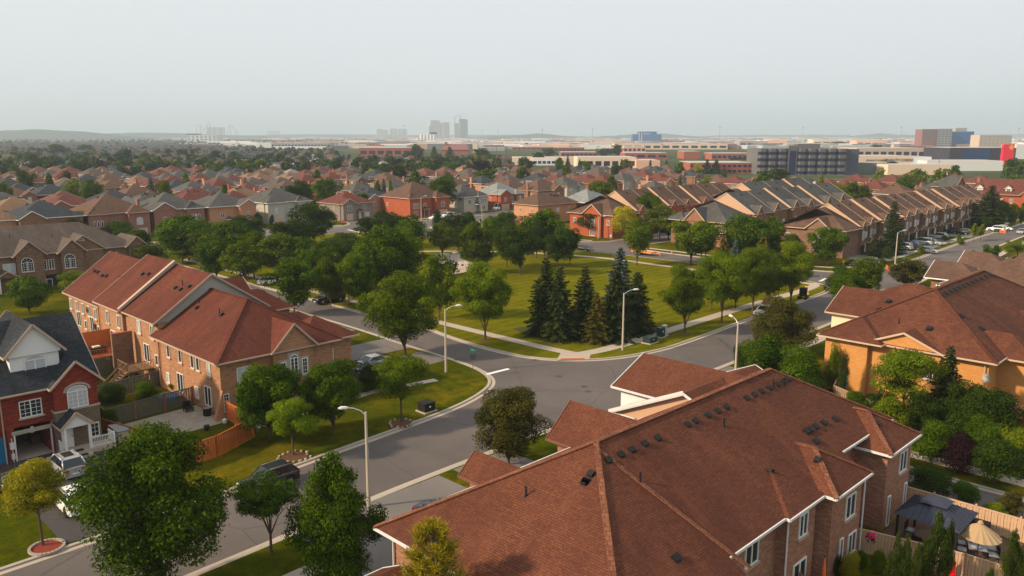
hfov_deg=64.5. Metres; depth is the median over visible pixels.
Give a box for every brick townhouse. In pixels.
[0,310,115,463]
[365,353,922,575]
[816,270,1023,417]
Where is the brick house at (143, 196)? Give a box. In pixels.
[122,192,153,203]
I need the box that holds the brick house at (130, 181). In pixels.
[124,175,147,185]
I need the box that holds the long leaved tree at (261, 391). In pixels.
[234,362,303,440]
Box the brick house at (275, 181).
[260,177,298,186]
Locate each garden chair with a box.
[182,400,193,412]
[904,519,915,536]
[912,535,921,542]
[956,538,966,551]
[958,540,965,546]
[987,545,998,554]
[987,545,1000,562]
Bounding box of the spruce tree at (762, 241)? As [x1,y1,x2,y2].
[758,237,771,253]
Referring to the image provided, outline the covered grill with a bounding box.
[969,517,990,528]
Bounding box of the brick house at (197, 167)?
[187,165,203,172]
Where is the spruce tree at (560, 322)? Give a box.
[538,266,579,343]
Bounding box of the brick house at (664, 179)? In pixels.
[640,173,680,186]
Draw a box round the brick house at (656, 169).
[647,166,667,172]
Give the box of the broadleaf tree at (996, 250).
[991,245,1001,255]
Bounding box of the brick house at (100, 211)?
[69,193,151,233]
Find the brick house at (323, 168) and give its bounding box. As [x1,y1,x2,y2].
[309,166,331,171]
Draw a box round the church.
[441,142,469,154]
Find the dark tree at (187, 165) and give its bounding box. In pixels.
[185,162,191,167]
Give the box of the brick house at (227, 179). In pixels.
[200,176,237,183]
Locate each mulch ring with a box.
[27,538,65,555]
[276,450,311,462]
[389,418,414,428]
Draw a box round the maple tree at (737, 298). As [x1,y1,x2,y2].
[728,253,752,307]
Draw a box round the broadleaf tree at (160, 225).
[154,220,174,249]
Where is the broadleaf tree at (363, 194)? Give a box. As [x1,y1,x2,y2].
[356,192,367,197]
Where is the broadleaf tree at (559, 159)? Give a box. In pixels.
[555,157,563,164]
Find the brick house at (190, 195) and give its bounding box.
[175,189,207,201]
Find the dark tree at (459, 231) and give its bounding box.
[452,226,463,247]
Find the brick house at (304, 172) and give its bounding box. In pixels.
[295,169,320,175]
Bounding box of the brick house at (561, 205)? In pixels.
[511,192,577,221]
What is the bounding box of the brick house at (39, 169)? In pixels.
[26,166,47,173]
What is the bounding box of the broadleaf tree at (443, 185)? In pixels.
[426,176,456,204]
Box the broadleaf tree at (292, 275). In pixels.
[260,256,319,311]
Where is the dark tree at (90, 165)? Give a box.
[84,163,93,168]
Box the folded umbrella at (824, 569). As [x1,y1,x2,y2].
[821,556,825,575]
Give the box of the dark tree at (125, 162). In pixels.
[119,159,133,166]
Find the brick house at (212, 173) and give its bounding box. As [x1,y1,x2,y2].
[202,169,222,176]
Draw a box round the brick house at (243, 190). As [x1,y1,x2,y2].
[227,185,256,195]
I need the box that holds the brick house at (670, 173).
[658,170,687,184]
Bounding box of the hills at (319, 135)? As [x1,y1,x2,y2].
[254,134,587,137]
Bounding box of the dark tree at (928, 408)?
[902,390,947,430]
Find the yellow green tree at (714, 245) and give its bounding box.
[702,238,717,255]
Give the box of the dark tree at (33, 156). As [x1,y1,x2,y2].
[25,154,37,160]
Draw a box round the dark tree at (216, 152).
[210,150,220,157]
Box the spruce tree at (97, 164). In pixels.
[94,158,101,168]
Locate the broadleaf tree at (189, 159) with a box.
[184,157,193,162]
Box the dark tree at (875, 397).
[863,389,898,408]
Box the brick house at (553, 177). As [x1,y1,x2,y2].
[545,174,569,180]
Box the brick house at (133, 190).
[119,184,156,195]
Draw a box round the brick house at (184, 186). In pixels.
[170,181,202,193]
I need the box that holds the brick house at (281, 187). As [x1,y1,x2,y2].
[263,185,286,190]
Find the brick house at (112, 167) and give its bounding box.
[107,164,122,169]
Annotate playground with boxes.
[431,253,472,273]
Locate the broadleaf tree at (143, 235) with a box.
[127,228,153,243]
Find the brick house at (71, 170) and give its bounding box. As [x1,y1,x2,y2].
[56,167,82,175]
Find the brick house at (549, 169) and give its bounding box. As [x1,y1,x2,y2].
[537,166,555,172]
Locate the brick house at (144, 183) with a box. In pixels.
[135,177,163,192]
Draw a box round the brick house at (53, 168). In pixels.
[48,166,60,170]
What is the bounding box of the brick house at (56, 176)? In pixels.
[50,170,78,180]
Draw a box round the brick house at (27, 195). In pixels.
[8,186,38,201]
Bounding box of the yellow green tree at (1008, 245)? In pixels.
[1001,240,1015,256]
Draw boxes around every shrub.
[98,382,126,402]
[100,409,118,423]
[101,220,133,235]
[134,381,162,399]
[253,212,262,220]
[269,215,274,224]
[353,361,379,391]
[732,340,753,367]
[739,332,788,373]
[777,344,827,382]
[799,375,828,390]
[833,554,843,575]
[839,550,860,575]
[846,390,867,404]
[856,550,868,571]
[870,549,887,573]
[872,396,919,427]
[881,247,894,258]
[883,529,906,575]
[895,534,911,575]
[908,465,957,496]
[909,541,925,575]
[911,418,951,462]
[921,510,955,575]
[935,430,982,472]
[939,395,993,437]
[941,518,955,573]
[942,235,950,240]
[950,480,981,503]
[963,413,1012,452]
[971,437,1023,482]
[981,502,1008,517]
[985,567,994,575]
[998,426,1023,470]
[999,527,1022,575]
[1011,544,1023,575]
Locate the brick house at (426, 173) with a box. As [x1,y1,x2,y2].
[419,170,434,178]
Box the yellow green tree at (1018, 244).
[1013,239,1023,252]
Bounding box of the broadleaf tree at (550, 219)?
[523,208,565,256]
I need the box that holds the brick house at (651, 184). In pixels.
[634,181,668,188]
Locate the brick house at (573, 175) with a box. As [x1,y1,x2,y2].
[565,172,581,178]
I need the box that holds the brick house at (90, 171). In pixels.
[78,168,104,176]
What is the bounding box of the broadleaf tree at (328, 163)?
[324,160,335,165]
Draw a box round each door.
[0,437,8,463]
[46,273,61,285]
[61,428,74,448]
[76,310,81,326]
[89,316,94,330]
[143,343,150,362]
[176,372,184,392]
[204,385,212,407]
[273,216,282,223]
[347,214,352,220]
[466,206,473,211]
[502,204,508,209]
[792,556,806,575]
[860,245,864,253]
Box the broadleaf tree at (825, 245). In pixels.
[805,226,850,265]
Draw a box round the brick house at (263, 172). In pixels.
[253,170,270,175]
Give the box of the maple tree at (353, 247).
[348,236,369,257]
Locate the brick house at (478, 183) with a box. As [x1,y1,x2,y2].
[464,175,495,190]
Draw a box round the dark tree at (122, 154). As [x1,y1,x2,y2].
[113,148,133,160]
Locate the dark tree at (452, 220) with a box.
[438,213,463,246]
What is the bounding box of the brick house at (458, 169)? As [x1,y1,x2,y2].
[455,165,464,171]
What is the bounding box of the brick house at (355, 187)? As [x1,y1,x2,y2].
[336,182,371,193]
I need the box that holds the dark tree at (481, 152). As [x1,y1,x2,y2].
[473,148,492,157]
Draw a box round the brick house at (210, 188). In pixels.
[198,184,222,192]
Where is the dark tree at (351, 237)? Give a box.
[319,232,360,255]
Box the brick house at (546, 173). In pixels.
[531,170,557,176]
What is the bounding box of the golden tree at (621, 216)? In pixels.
[610,205,636,240]
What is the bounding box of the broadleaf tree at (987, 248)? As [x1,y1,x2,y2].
[982,244,991,252]
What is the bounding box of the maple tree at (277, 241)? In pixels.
[249,232,305,269]
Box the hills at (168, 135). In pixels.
[107,133,289,137]
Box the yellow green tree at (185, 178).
[182,171,189,182]
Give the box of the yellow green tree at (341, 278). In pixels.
[333,253,355,304]
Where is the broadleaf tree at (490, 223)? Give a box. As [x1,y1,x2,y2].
[481,215,500,247]
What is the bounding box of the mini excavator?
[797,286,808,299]
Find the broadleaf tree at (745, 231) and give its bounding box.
[710,213,774,253]
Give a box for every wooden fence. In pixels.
[94,355,113,376]
[97,369,159,401]
[102,385,193,425]
[102,417,137,435]
[185,400,255,466]
[833,378,873,406]
[857,528,1014,575]
[906,486,1023,542]
[1007,418,1023,431]
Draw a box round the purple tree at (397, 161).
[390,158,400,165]
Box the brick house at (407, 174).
[389,170,410,178]
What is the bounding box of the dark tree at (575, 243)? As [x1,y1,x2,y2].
[564,227,582,263]
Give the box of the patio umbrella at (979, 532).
[960,520,1001,557]
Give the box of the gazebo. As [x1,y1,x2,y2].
[894,494,978,556]
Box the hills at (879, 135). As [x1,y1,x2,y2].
[839,133,914,137]
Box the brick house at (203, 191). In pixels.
[174,187,212,194]
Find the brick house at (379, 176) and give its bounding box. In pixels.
[373,172,401,180]
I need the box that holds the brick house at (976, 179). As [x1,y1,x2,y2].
[965,175,990,184]
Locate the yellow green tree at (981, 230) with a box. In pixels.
[977,224,985,239]
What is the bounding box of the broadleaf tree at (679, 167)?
[674,162,685,172]
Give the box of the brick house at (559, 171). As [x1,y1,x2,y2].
[554,168,579,174]
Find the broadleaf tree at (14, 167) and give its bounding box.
[7,164,20,171]
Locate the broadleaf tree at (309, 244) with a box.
[280,236,315,262]
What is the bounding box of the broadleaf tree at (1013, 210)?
[1005,203,1020,227]
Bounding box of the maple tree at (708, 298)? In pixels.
[698,263,726,309]
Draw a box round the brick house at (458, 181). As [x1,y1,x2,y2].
[428,177,471,186]
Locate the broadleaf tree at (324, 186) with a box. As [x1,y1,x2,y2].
[310,177,343,200]
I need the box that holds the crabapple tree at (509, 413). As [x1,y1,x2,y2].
[471,386,553,463]
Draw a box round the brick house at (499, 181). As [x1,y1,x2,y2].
[483,178,507,187]
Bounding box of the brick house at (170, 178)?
[156,175,182,181]
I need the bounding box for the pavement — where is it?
[162,212,1023,575]
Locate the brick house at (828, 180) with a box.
[813,179,836,183]
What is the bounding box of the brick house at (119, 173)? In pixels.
[109,170,130,178]
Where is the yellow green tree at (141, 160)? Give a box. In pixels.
[134,157,146,166]
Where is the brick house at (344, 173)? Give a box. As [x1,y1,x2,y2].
[338,170,356,176]
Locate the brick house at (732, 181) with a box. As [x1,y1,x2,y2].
[715,175,750,187]
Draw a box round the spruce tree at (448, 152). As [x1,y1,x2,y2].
[444,146,454,157]
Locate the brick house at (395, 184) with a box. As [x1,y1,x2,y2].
[372,180,404,192]
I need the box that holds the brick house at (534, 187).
[516,179,564,197]
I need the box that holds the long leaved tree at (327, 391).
[294,357,364,433]
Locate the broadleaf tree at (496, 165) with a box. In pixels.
[492,163,502,168]
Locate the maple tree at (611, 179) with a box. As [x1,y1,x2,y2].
[606,175,617,194]
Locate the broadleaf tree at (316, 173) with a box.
[312,169,321,177]
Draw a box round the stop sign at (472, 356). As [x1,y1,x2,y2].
[469,349,475,359]
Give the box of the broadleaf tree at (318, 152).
[312,150,323,157]
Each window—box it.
[2,263,16,273]
[18,398,44,420]
[21,258,34,272]
[24,355,45,370]
[48,259,54,269]
[64,254,76,268]
[66,385,88,408]
[69,298,72,309]
[75,300,78,312]
[81,303,84,315]
[87,305,90,317]
[91,421,99,436]
[93,308,97,320]
[105,310,110,324]
[116,314,121,329]
[136,319,141,335]
[137,217,142,224]
[149,325,154,340]
[154,354,159,366]
[166,345,170,359]
[166,372,170,383]
[177,350,182,364]
[190,356,194,370]
[194,386,199,399]
[195,358,200,372]
[206,363,211,377]
[223,393,229,412]
[236,365,248,383]
[290,354,298,373]
[302,357,307,373]
[743,541,760,573]
[797,510,809,542]
[838,537,843,558]
[843,491,856,523]
[846,529,856,555]
[885,495,890,526]
[897,448,907,476]
[902,481,907,504]
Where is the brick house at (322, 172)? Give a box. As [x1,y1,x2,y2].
[312,168,327,174]
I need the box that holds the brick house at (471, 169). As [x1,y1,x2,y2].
[453,168,480,173]
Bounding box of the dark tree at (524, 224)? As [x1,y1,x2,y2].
[519,213,534,228]
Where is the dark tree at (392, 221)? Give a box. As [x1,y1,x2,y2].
[380,214,426,230]
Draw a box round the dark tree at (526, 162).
[517,157,535,168]
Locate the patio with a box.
[124,405,221,434]
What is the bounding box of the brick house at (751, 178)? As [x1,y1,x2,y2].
[747,175,773,181]
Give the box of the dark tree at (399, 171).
[390,165,407,178]
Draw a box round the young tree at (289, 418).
[265,395,320,454]
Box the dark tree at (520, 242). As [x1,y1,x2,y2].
[502,225,540,274]
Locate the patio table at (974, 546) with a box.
[967,540,987,558]
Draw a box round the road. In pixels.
[0,212,1023,575]
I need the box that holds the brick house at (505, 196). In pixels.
[478,182,524,209]
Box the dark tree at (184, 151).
[176,148,188,154]
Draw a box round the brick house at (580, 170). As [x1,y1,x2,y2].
[569,166,587,173]
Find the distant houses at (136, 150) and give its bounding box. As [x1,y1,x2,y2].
[0,142,511,160]
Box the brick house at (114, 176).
[92,173,126,180]
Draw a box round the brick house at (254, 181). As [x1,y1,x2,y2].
[233,177,266,185]
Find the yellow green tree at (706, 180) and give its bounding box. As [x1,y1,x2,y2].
[698,175,711,183]
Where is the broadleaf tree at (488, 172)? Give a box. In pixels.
[472,168,497,178]
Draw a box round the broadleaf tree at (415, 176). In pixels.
[405,171,425,184]
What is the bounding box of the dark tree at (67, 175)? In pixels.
[57,171,71,179]
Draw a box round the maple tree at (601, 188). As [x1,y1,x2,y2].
[587,180,615,194]
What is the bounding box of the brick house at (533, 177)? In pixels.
[522,172,547,182]
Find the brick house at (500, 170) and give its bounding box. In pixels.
[494,167,512,174]
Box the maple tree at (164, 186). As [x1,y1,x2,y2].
[153,180,173,194]
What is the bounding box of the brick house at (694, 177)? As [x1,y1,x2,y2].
[679,169,704,184]
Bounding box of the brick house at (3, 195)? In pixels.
[0,192,29,201]
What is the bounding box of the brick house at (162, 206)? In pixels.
[135,192,206,232]
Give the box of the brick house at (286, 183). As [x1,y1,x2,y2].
[267,180,293,188]
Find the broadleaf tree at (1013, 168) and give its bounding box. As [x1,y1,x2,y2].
[1001,158,1023,178]
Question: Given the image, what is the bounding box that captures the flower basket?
[865,530,876,542]
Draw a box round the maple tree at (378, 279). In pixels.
[370,258,403,288]
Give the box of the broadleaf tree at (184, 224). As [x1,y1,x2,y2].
[150,213,218,260]
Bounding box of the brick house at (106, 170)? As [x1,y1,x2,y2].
[92,166,113,172]
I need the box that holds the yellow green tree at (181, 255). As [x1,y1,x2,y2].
[166,248,193,262]
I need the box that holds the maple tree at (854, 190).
[840,181,873,198]
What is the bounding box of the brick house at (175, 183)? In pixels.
[157,179,184,191]
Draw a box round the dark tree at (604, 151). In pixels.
[595,148,615,155]
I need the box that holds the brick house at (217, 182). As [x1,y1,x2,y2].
[201,178,236,189]
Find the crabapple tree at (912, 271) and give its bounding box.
[888,258,929,283]
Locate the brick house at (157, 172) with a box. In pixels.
[147,169,169,175]
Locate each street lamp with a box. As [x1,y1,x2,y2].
[338,406,370,507]
[444,304,461,371]
[621,288,638,349]
[729,314,738,368]
[894,230,906,263]
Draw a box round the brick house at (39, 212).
[6,200,85,225]
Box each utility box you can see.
[415,399,437,414]
[641,334,658,344]
[656,326,666,338]
[661,324,668,335]
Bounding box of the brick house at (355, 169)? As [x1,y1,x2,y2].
[346,165,361,173]
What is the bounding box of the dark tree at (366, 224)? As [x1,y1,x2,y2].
[353,210,396,237]
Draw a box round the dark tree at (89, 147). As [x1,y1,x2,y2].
[75,144,94,149]
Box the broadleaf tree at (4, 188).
[0,181,13,194]
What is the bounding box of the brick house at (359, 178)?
[341,173,374,185]
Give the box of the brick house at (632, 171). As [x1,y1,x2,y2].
[624,168,640,174]
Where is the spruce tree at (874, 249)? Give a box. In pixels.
[862,238,887,262]
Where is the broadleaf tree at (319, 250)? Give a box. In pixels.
[294,240,341,284]
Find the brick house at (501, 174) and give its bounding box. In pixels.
[494,172,513,178]
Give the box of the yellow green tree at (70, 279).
[55,270,84,288]
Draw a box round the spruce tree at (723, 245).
[716,236,728,254]
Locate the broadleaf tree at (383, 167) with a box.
[377,163,391,172]
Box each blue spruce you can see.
[147,176,156,191]
[381,178,385,192]
[600,247,635,325]
[730,239,739,257]
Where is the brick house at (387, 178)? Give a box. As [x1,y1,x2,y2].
[368,175,405,186]
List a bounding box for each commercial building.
[187,135,223,141]
[207,141,255,142]
[256,142,272,147]
[267,131,279,134]
[271,142,333,148]
[359,147,411,156]
[473,143,477,152]
[482,147,504,150]
[512,147,552,149]
[512,156,573,164]
[532,158,555,164]
[553,147,583,151]
[559,151,597,156]
[574,156,635,167]
[612,144,727,148]
[620,152,667,158]
[622,146,645,151]
[635,159,659,168]
[677,151,699,158]
[679,161,751,173]
[704,152,746,159]
[735,141,767,144]
[763,140,786,142]
[787,140,800,142]
[808,140,838,142]
[850,140,886,143]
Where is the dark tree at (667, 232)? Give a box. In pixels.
[653,228,670,239]
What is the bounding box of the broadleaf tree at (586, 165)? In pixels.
[579,161,591,169]
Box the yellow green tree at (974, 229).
[970,223,978,241]
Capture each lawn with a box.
[0,285,487,566]
[149,220,346,242]
[161,232,823,357]
[199,432,1023,575]
[311,200,513,220]
[478,220,660,240]
[646,213,1023,270]
[719,237,1023,495]
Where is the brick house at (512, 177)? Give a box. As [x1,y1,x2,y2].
[493,175,526,183]
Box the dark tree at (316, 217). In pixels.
[288,202,337,240]
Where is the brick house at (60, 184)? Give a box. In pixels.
[55,180,74,187]
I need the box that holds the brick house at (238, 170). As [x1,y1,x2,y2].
[223,168,248,174]
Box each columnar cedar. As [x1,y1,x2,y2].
[431,209,440,228]
[838,349,850,389]
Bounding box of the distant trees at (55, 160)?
[0,137,1023,174]
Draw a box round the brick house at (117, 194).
[86,190,133,200]
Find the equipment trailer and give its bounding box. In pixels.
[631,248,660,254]
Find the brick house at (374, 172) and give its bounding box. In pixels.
[363,169,383,176]
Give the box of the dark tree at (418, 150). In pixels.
[411,144,424,156]
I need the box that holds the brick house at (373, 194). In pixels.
[349,188,383,215]
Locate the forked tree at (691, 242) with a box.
[666,220,720,264]
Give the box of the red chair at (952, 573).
[944,561,955,575]
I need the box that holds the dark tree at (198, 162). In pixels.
[193,159,205,165]
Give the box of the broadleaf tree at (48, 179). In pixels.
[45,173,53,184]
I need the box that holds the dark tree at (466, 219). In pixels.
[458,211,479,230]
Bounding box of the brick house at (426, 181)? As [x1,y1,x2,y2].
[401,175,431,187]
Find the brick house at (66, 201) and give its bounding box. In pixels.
[45,193,86,208]
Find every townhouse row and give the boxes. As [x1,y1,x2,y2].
[0,222,148,293]
[62,251,359,417]
[567,182,730,238]
[665,182,852,246]
[714,177,809,196]
[780,184,984,257]
[970,179,1023,212]
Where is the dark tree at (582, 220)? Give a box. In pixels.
[574,213,596,227]
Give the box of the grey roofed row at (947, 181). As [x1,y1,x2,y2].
[916,176,965,189]
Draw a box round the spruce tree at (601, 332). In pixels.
[580,292,615,346]
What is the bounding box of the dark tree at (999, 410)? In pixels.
[966,387,1023,429]
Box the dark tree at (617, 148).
[611,144,623,155]
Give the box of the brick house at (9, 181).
[0,178,17,186]
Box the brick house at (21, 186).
[11,182,36,190]
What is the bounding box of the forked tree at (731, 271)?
[695,250,750,321]
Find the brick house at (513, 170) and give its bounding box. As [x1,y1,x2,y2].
[510,167,520,172]
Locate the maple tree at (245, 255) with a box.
[216,240,264,278]
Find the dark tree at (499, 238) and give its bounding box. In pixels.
[491,221,516,266]
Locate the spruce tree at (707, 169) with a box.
[702,159,711,173]
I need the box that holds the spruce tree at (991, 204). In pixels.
[969,185,1014,228]
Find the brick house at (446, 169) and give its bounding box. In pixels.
[435,166,457,172]
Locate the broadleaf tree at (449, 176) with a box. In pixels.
[438,172,456,185]
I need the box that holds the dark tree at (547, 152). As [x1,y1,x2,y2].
[540,148,558,155]
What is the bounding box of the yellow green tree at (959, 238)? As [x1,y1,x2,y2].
[956,233,961,247]
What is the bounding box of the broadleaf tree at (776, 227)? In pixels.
[760,215,786,251]
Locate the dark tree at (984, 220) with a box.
[976,216,999,226]
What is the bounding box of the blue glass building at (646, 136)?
[631,132,661,140]
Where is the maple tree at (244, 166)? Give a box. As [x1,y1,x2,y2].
[232,162,254,172]
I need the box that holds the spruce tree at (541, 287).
[520,257,556,340]
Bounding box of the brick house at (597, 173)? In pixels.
[580,169,612,176]
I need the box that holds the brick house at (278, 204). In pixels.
[244,188,312,223]
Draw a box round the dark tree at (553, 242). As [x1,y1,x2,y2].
[538,227,575,266]
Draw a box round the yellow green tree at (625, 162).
[622,159,632,167]
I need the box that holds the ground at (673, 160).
[0,136,1023,189]
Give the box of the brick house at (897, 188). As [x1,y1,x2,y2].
[872,183,914,195]
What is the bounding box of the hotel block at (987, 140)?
[970,135,1011,146]
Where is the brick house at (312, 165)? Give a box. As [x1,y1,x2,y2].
[310,163,317,169]
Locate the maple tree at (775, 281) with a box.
[762,249,788,295]
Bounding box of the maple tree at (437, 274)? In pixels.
[418,252,459,317]
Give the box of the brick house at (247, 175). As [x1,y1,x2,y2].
[234,172,254,177]
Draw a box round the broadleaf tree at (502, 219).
[494,211,521,228]
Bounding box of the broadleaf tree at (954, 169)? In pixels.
[947,165,962,175]
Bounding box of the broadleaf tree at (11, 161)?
[4,159,14,165]
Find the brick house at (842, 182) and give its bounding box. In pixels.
[833,180,850,191]
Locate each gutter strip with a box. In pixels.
[0,309,494,574]
[184,413,1017,575]
[214,274,827,360]
[659,223,1023,271]
[714,236,1023,500]
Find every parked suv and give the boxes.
[47,449,86,478]
[54,483,89,517]
[236,459,299,491]
[442,212,453,217]
[900,242,913,249]
[928,232,948,238]
[951,228,970,234]
[986,225,1005,230]
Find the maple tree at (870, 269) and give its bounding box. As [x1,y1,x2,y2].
[849,256,885,289]
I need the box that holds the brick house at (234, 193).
[226,190,248,198]
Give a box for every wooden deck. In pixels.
[82,328,111,361]
[103,359,153,385]
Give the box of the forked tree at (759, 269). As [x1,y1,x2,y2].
[738,244,781,312]
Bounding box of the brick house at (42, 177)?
[12,171,44,180]
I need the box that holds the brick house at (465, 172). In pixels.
[457,169,475,175]
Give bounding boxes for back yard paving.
[867,516,1023,575]
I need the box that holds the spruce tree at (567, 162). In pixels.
[564,156,570,167]
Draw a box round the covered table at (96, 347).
[88,345,106,354]
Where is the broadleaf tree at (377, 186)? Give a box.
[374,180,380,190]
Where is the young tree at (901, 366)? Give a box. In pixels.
[869,347,951,404]
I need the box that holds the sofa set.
[914,530,935,541]
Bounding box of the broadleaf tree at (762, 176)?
[752,171,770,181]
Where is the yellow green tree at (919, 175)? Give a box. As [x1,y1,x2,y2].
[909,168,929,188]
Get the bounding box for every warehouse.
[838,147,923,155]
[858,162,887,173]
[876,163,954,174]
[905,155,931,162]
[918,160,1003,170]
[1001,144,1023,158]
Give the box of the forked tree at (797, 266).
[775,240,817,301]
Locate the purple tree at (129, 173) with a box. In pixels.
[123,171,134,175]
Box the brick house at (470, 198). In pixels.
[450,184,489,212]
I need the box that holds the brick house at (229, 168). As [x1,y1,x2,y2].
[217,166,234,172]
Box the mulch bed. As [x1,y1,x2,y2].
[513,326,656,338]
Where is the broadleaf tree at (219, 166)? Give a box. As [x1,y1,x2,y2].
[210,162,224,171]
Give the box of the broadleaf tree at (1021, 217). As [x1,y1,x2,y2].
[1018,202,1023,223]
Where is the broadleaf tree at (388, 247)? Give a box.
[352,223,421,291]
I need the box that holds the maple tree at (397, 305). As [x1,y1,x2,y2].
[355,269,442,354]
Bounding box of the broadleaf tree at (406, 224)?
[394,219,431,241]
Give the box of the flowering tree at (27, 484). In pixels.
[0,457,69,545]
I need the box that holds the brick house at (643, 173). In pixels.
[631,169,656,178]
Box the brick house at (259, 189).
[227,183,268,192]
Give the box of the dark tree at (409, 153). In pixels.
[402,151,414,156]
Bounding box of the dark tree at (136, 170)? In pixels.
[128,166,143,173]
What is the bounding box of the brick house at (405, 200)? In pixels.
[379,182,450,217]
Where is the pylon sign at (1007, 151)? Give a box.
[1000,144,1014,167]
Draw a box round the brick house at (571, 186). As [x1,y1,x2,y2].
[550,176,585,196]
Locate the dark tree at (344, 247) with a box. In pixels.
[328,239,353,262]
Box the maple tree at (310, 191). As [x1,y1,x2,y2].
[305,183,314,199]
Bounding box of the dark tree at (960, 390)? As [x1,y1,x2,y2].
[941,379,993,424]
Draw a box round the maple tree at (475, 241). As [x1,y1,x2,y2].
[456,221,497,263]
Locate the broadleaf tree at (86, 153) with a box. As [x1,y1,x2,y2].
[83,151,92,156]
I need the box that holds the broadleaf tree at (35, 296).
[4,275,53,313]
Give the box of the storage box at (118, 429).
[107,424,129,442]
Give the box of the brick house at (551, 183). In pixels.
[529,178,564,195]
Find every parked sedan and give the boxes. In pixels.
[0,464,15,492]
[256,276,279,284]
[355,360,381,374]
[356,353,385,366]
[411,498,439,509]
[575,244,592,250]
[753,304,769,314]
[845,259,861,265]
[908,241,920,247]
[917,246,939,253]
[933,239,942,245]
[1016,228,1023,233]
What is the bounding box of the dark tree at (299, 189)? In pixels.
[284,180,309,198]
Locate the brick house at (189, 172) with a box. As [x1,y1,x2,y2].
[172,169,195,174]
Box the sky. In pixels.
[0,0,1023,135]
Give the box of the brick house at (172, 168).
[165,165,179,171]
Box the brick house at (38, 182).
[30,176,45,187]
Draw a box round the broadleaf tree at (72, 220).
[63,211,86,224]
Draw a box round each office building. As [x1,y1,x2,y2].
[746,144,858,174]
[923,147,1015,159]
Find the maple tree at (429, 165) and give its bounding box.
[418,161,434,169]
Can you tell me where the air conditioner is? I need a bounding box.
[203,407,210,416]
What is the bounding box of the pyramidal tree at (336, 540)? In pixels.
[281,449,388,575]
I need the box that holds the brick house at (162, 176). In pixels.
[153,173,171,179]
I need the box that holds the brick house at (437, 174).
[428,170,460,178]
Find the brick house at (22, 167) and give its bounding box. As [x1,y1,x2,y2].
[18,165,31,170]
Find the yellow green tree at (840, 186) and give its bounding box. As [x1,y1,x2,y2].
[833,183,846,193]
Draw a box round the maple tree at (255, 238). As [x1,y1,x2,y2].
[235,231,274,277]
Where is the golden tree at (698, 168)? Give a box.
[693,163,703,172]
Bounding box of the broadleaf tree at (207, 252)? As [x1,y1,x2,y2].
[194,235,231,275]
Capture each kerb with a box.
[0,309,490,570]
[183,232,824,359]
[191,414,1023,575]
[431,219,660,241]
[648,222,1023,271]
[717,236,1023,497]
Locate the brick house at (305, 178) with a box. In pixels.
[290,174,320,183]
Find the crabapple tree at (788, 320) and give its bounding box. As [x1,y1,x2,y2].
[748,294,818,349]
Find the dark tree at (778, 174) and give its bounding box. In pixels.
[769,168,789,179]
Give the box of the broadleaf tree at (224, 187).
[221,183,227,193]
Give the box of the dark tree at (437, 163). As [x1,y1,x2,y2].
[431,160,442,170]
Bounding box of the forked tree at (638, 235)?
[621,216,653,265]
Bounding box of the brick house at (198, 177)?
[189,173,211,182]
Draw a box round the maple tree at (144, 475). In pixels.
[52,420,234,575]
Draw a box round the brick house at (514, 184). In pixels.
[500,179,525,188]
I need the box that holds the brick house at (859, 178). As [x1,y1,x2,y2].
[836,174,872,185]
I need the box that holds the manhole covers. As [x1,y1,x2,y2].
[454,359,618,413]
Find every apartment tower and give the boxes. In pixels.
[206,127,224,134]
[376,129,381,136]
[382,130,387,136]
[390,128,397,136]
[398,129,407,136]
[429,120,439,137]
[440,123,442,137]
[442,122,449,137]
[454,123,458,137]
[459,119,467,137]
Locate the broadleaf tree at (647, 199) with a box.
[636,192,663,221]
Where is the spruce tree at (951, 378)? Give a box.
[922,345,965,433]
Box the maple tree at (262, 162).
[254,158,271,166]
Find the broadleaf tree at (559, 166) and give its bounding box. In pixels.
[555,162,563,169]
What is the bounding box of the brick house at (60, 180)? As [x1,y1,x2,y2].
[44,177,80,185]
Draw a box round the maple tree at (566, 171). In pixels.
[562,166,570,175]
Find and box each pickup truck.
[312,291,345,303]
[945,227,957,232]
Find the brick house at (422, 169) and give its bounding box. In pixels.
[416,168,435,172]
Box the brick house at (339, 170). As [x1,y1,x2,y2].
[329,167,356,173]
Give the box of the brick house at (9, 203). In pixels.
[0,196,31,211]
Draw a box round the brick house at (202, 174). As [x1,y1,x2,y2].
[187,172,213,177]
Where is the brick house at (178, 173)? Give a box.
[170,170,190,177]
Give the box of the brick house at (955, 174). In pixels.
[934,173,970,181]
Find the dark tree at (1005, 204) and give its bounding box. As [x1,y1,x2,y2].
[999,200,1009,218]
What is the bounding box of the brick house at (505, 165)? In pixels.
[501,163,514,168]
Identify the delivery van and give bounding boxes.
[492,203,499,209]
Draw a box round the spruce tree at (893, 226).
[879,200,906,255]
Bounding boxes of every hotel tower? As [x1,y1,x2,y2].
[914,129,937,145]
[936,129,952,146]
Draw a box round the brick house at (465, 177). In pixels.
[456,173,476,180]
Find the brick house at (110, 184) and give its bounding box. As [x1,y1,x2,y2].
[97,179,128,190]
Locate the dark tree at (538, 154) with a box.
[531,152,543,156]
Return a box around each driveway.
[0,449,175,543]
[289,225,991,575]
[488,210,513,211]
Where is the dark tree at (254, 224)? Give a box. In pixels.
[229,214,267,234]
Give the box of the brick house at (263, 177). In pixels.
[246,173,274,181]
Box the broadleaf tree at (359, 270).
[336,253,375,306]
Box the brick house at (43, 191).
[31,184,65,199]
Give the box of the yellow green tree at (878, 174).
[872,168,885,179]
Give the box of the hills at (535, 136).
[476,134,576,138]
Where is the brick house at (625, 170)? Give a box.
[618,167,633,172]
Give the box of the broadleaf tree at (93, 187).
[78,178,103,198]

